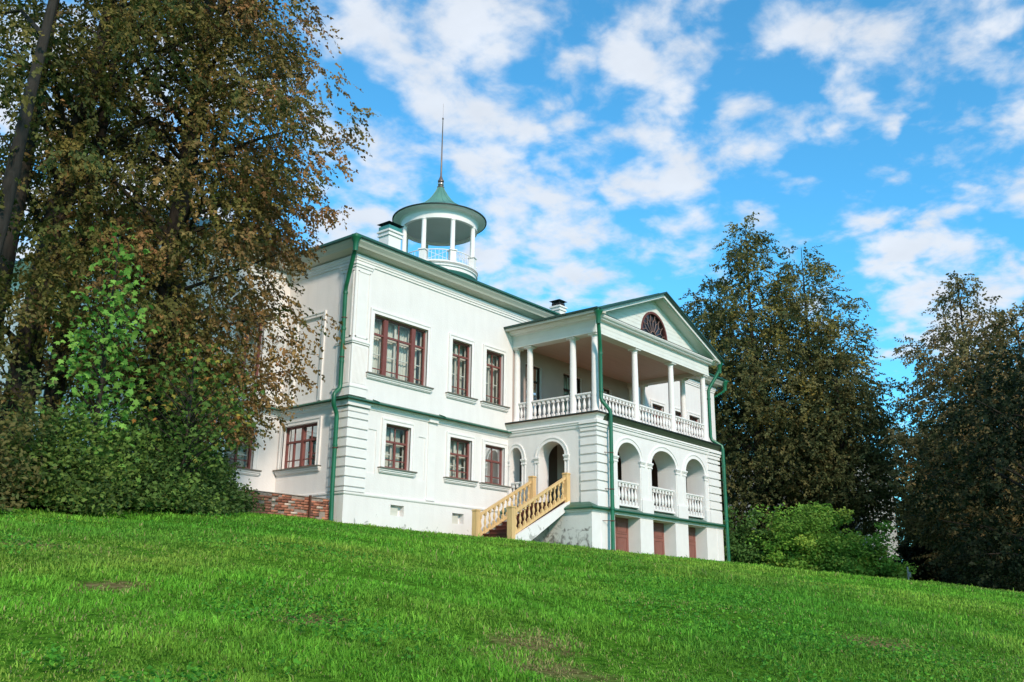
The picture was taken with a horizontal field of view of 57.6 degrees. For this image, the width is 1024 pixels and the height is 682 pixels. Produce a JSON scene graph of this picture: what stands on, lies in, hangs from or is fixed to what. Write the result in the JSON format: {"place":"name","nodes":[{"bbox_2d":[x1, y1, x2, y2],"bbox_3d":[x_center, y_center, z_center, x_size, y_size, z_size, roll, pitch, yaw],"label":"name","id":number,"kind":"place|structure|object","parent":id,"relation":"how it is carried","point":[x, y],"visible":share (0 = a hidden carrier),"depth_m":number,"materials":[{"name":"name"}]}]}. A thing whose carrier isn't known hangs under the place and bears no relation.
{"place":"outdoors","nodes":[
{"label":"outdoors","id":0,"kind":"place"},
{"bbox_2d":[0,503,1023,681],"bbox_3d":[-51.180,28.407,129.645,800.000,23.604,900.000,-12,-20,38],"label":"lawn ground","id":1,"kind":"structure","parent":0,"point":[115,586],"depth_m":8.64,"materials":[{"name":"plant"}]},
{"bbox_2d":[0,299,57,512],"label":"shrub","id":2,"kind":"object","parent":1,"relation":"on","point":[22,427],"visible":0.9,"depth_m":15.25,"materials":[{"name":"green plant"}]},
{"bbox_2d":[0,395,149,517],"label":"shrub","id":3,"kind":"object","parent":1,"relation":"on","point":[90,488],"visible":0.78,"depth_m":16.38,"materials":[{"name":"green plant"}]},
{"bbox_2d":[28,223,161,490],"bbox_3d":[-8.122,0.459,18.016,2.335,5.915,2.484,-12,-20,38],"label":"maple sapling","id":4,"kind":"object","parent":1,"relation":"on","point":[105,340],"visible":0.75,"depth_m":18.04,"materials":[{"name":"green plant"}]},
{"bbox_2d":[0,0,217,332],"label":"linden tree","id":5,"kind":"object","parent":1,"relation":"on","point":[17,147],"visible":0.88,"depth_m":19.59,"materials":[{"name":"green plant"}]},
{"bbox_2d":[0,0,276,463],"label":"linden tree","id":6,"kind":"object","parent":1,"relation":"on","point":[28,343],"visible":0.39,"depth_m":22.19,"materials":[{"name":"green plant"}]},
{"bbox_2d":[69,403,235,515],"bbox_3d":[-7.402,2.396,18.849,3.440,2.486,3.426,2,-16,-6],"label":"shrub","id":7,"kind":"object","parent":1,"relation":"on","point":[162,491],"visible":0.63,"depth_m":18.50,"materials":[{"name":"green plant"}]},
{"bbox_2d":[101,328,264,513],"bbox_3d":[-6.730,1.767,19.438,3.261,4.162,3.374,-12,-20,38],"label":"maple sapling","id":8,"kind":"object","parent":1,"relation":"on","point":[194,410],"visible":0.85,"depth_m":19.36,"materials":[{"name":"green plant"}]},
{"bbox_2d":[116,376,258,515],"bbox_3d":[-7.931,2.503,22.288,3.783,3.579,3.922,-12,-20,38],"label":"shrub","id":9,"kind":"object","parent":1,"relation":"on","point":[234,494],"visible":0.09,"depth_m":21.82,"materials":[{"name":"green plant"}]},
{"bbox_2d":[0,0,378,454],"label":"linden tree","id":10,"kind":"object","parent":1,"relation":"on","point":[266,181],"visible":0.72,"depth_m":23.09,"materials":[{"name":"green plant"}]},
{"bbox_2d":[208,446,265,513],"bbox_3d":[-7.876,3.447,23.779,2.738,2.112,3.185,-12,-20,38],"label":"shrub","id":11,"kind":"object","parent":1,"relation":"on","point":[249,507],"visible":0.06,"depth_m":23.91,"materials":[{"name":"green plant"}]},
{"bbox_2d":[238,488,328,520],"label":"brick wall","id":12,"kind":"structure","parent":1,"relation":"on","point":[310,506],"depth_m":29.13,"materials":[{"name":"brick"}]},
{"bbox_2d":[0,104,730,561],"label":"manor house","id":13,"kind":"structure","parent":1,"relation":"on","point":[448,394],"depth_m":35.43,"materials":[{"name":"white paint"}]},
{"bbox_2d":[179,294,203,365],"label":"window","id":14,"kind":"structure","parent":13,"relation":"in","point":[181,294],"depth_m":31.25,"materials":[{"name":"red paint"}]},
{"bbox_2d":[218,416,261,475],"bbox_3d":[-9.519,3.663,31.922,0.880,2.000,1.780,-12,-20,38],"label":"window","id":15,"kind":"structure","parent":13,"relation":"in","point":[245,461],"depth_m":32.12,"materials":[{"name":"red paint"}]},
{"bbox_2d":[228,311,269,383],"bbox_3d":[-9.484,0.254,32.878,0.880,2.580,1.740,-12,-20,38],"label":"window","id":16,"kind":"structure","parent":13,"relation":"in","point":[265,333],"depth_m":33.17,"materials":[{"name":"red paint"}]},
{"bbox_2d":[273,416,321,475],"bbox_3d":[-7.340,3.642,32.232,2.420,1.870,0.330,-12,-20,38],"label":"window","id":17,"kind":"structure","parent":13,"relation":"in","point":[303,443],"depth_m":32.32,"materials":[{"name":"red paint"}]},
{"bbox_2d":[377,417,417,476],"bbox_3d":[-4.213,3.812,32.613,0.880,2.010,1.750,-12,-20,38],"label":"window","id":18,"kind":"structure","parent":13,"relation":"in","point":[394,439],"depth_m":32.73,"materials":[{"name":"red paint"}]},
{"bbox_2d":[366,307,433,392],"bbox_3d":[-4.210,0.465,33.511,0.880,2.640,3.230,-12,-20,38],"label":"window","id":19,"kind":"structure","parent":13,"relation":"in","point":[396,350],"depth_m":33.65,"materials":[{"name":"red paint"}]},
{"bbox_2d":[443,431,478,486],"bbox_3d":[-2.155,4.521,35.026,0.880,1.990,1.770,-12,-20,38],"label":"window","id":20,"kind":"structure","parent":13,"relation":"in","point":[457,451],"depth_m":35.16,"materials":[{"name":"red paint"}]},
{"bbox_2d":[445,333,477,403],"bbox_3d":[-2.165,1.160,35.913,0.880,2.620,1.670,-12,-20,38],"label":"window","id":21,"kind":"structure","parent":13,"relation":"in","point":[458,352],"depth_m":36.03,"materials":[{"name":"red paint"}]},
{"bbox_2d":[480,344,509,411],"bbox_3d":[-0.921,1.578,37.375,0.880,2.630,1.640,-12,-20,38],"label":"window","id":22,"kind":"structure","parent":13,"relation":"in","point":[491,369],"depth_m":37.48,"materials":[{"name":"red paint"}]},
{"bbox_2d":[479,439,510,490],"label":"window","id":23,"kind":"structure","parent":13,"relation":"in","point":[491,457],"depth_m":36.45,"materials":[{"name":"red paint"}]},
{"bbox_2d":[526,364,539,417],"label":"window","id":24,"kind":"structure","parent":13,"relation":"in","point":[536,371],"depth_m":39.48,"materials":[{"name":"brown wood"}]},
{"bbox_2d":[564,374,579,413],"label":"window","id":25,"kind":"structure","parent":13,"relation":"in","point":[566,377],"depth_m":41.92,"materials":[{"name":"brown wood"}]},
{"bbox_2d":[600,389,608,410],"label":"window","id":26,"kind":"structure","parent":13,"relation":"in","point":[605,391],"depth_m":43.62,"materials":[{"name":"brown wood"}]},
{"bbox_2d":[615,517,628,551],"bbox_3d":[3.916,8.148,35.257,0.108,2.930,1.780,-12,-20,38],"label":"door","id":27,"kind":"structure","parent":13,"relation":"in","point":[621,524],"depth_m":35.74,"materials":[{"name":"paint"}]},
{"bbox_2d":[641,312,666,339],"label":"lunette window","id":28,"kind":"structure","parent":13,"relation":"in","point":[651,323],"depth_m":39.91,"materials":[{"name":"paint"}]},
{"bbox_2d":[650,399,665,426],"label":"window","id":29,"kind":"structure","parent":13,"relation":"in","point":[663,405],"depth_m":47.04,"materials":[{"name":"red paint"}]},
{"bbox_2d":[653,522,664,554],"bbox_3d":[5.641,8.734,37.284,0.108,2.930,1.750,-12,-20,38],"label":"door","id":30,"kind":"structure","parent":13,"relation":"in","point":[658,528],"depth_m":37.80,"materials":[{"name":"paint"}]},
{"bbox_2d":[675,407,680,424],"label":"window","id":31,"kind":"structure","parent":13,"relation":"in","point":[676,409],"depth_m":48.55,"materials":[{"name":"red paint"}]},
{"bbox_2d":[688,527,695,557],"bbox_3d":[7.363,9.319,39.306,0.108,2.930,1.610,-12,-20,38],"label":"door","id":32,"kind":"structure","parent":13,"relation":"in","point":[691,531],"depth_m":39.86,"materials":[{"name":"paint"}]},
{"bbox_2d":[687,411,701,437],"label":"window","id":33,"kind":"structure","parent":13,"relation":"in","point":[688,412],"depth_m":49.80,"materials":[{"name":"red paint"}]},
{"bbox_2d":[471,472,570,540],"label":"entrance staircase","id":34,"kind":"structure","parent":1,"relation":"on","point":[531,519],"depth_m":33.35,"materials":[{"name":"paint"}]},
{"bbox_2d":[678,275,777,528],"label":"linden tree","id":35,"kind":"object","parent":1,"relation":"on","point":[697,304],"visible":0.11,"depth_m":61.47,"materials":[{"name":"green plant"}]},
{"bbox_2d":[721,506,783,565],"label":"shrub","id":36,"kind":"object","parent":1,"relation":"on","point":[741,550],"visible":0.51,"depth_m":42.92,"materials":[{"name":"green plant"}]},
{"bbox_2d":[690,211,879,533],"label":"linden tree","id":37,"kind":"object","parent":1,"relation":"on","point":[730,372],"visible":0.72,"depth_m":55.47,"materials":[{"name":"green plant"}]},
{"bbox_2d":[728,434,898,558],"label":"outbuilding","id":38,"kind":"structure","parent":1,"relation":"on","point":[895,535],"depth_m":71.86,"materials":[{"name":"grey paint"}]},
{"bbox_2d":[714,241,922,553],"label":"linden tree","id":39,"kind":"object","parent":1,"relation":"on","point":[832,324],"visible":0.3,"depth_m":57.05,"materials":[{"name":"green plant"}]},
{"bbox_2d":[745,501,917,578],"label":"shrub","id":40,"kind":"object","parent":1,"relation":"on","point":[819,546],"visible":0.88,"depth_m":41.56,"materials":[{"name":"green plant"}]},
{"bbox_2d":[771,351,911,536],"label":"linden tree","id":41,"kind":"object","parent":1,"relation":"on","point":[847,466],"visible":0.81,"depth_m":51.90,"materials":[{"name":"green plant"}]},
{"bbox_2d":[862,419,942,561],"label":"linden tree","id":42,"kind":"object","parent":1,"relation":"on","point":[903,428],"visible":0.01,"depth_m":91.35,"materials":[{"name":"green plant"}]},
{"bbox_2d":[907,567,910,579],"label":"sign post","id":43,"kind":"object","parent":1,"relation":"on","point":[908,574],"visible":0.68,"depth_m":40.49,"materials":[{"name":"grey metal"}]},
{"bbox_2d":[894,474,941,559],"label":"linden tree","id":44,"kind":"object","parent":1,"relation":"on","point":[900,516],"visible":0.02,"depth_m":74.91,"materials":[{"name":"green plant"}]},
{"bbox_2d":[880,521,955,581],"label":"shrub","id":45,"kind":"object","parent":1,"relation":"on","point":[916,550],"visible":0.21,"depth_m":57.31,"materials":[{"name":"green plant"}]},
{"bbox_2d":[933,562,954,582],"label":"shrub","id":46,"kind":"object","parent":1,"relation":"on","point":[939,575],"depth_m":48.61,"materials":[{"name":"green plant"}]},
{"bbox_2d":[872,270,1023,573],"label":"linden tree","id":47,"kind":"object","parent":1,"relation":"on","point":[942,339],"visible":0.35,"depth_m":49.35,"materials":[{"name":"green plant"}]},
{"bbox_2d":[881,418,1023,581],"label":"linden tree","id":48,"kind":"object","parent":1,"relation":"on","point":[899,532],"visible":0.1,"depth_m":59.57,"materials":[{"name":"green plant"}]},
{"bbox_2d":[886,336,1023,591],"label":"linden tree","id":49,"kind":"object","parent":1,"relation":"on","point":[1013,571],"visible":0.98,"depth_m":34.94,"materials":[{"name":"green plant"}]},
{"bbox_2d":[886,300,1023,586],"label":"linden tree","id":50,"kind":"object","parent":1,"relation":"on","point":[994,326],"visible":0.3,"depth_m":44.88,"materials":[{"name":"green plant"}]},
{"bbox_2d":[919,421,1022,574],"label":"linden tree","id":51,"kind":"object","parent":1,"relation":"on","point":[926,529],"visible":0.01,"depth_m":56.30,"materials":[{"name":"green plant"}]},
{"bbox_2d":[932,535,1023,591],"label":"shrub","id":52,"kind":"object","parent":1,"relation":"on","point":[951,574],"visible":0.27,"depth_m":40.14,"materials":[{"name":"green plant"}]},
{"bbox_2d":[0,0,1023,545],"label":"sky","id":53,"kind":"structure","parent":0,"point":[605,149],"materials":[{"name":"blue"}]}
]}

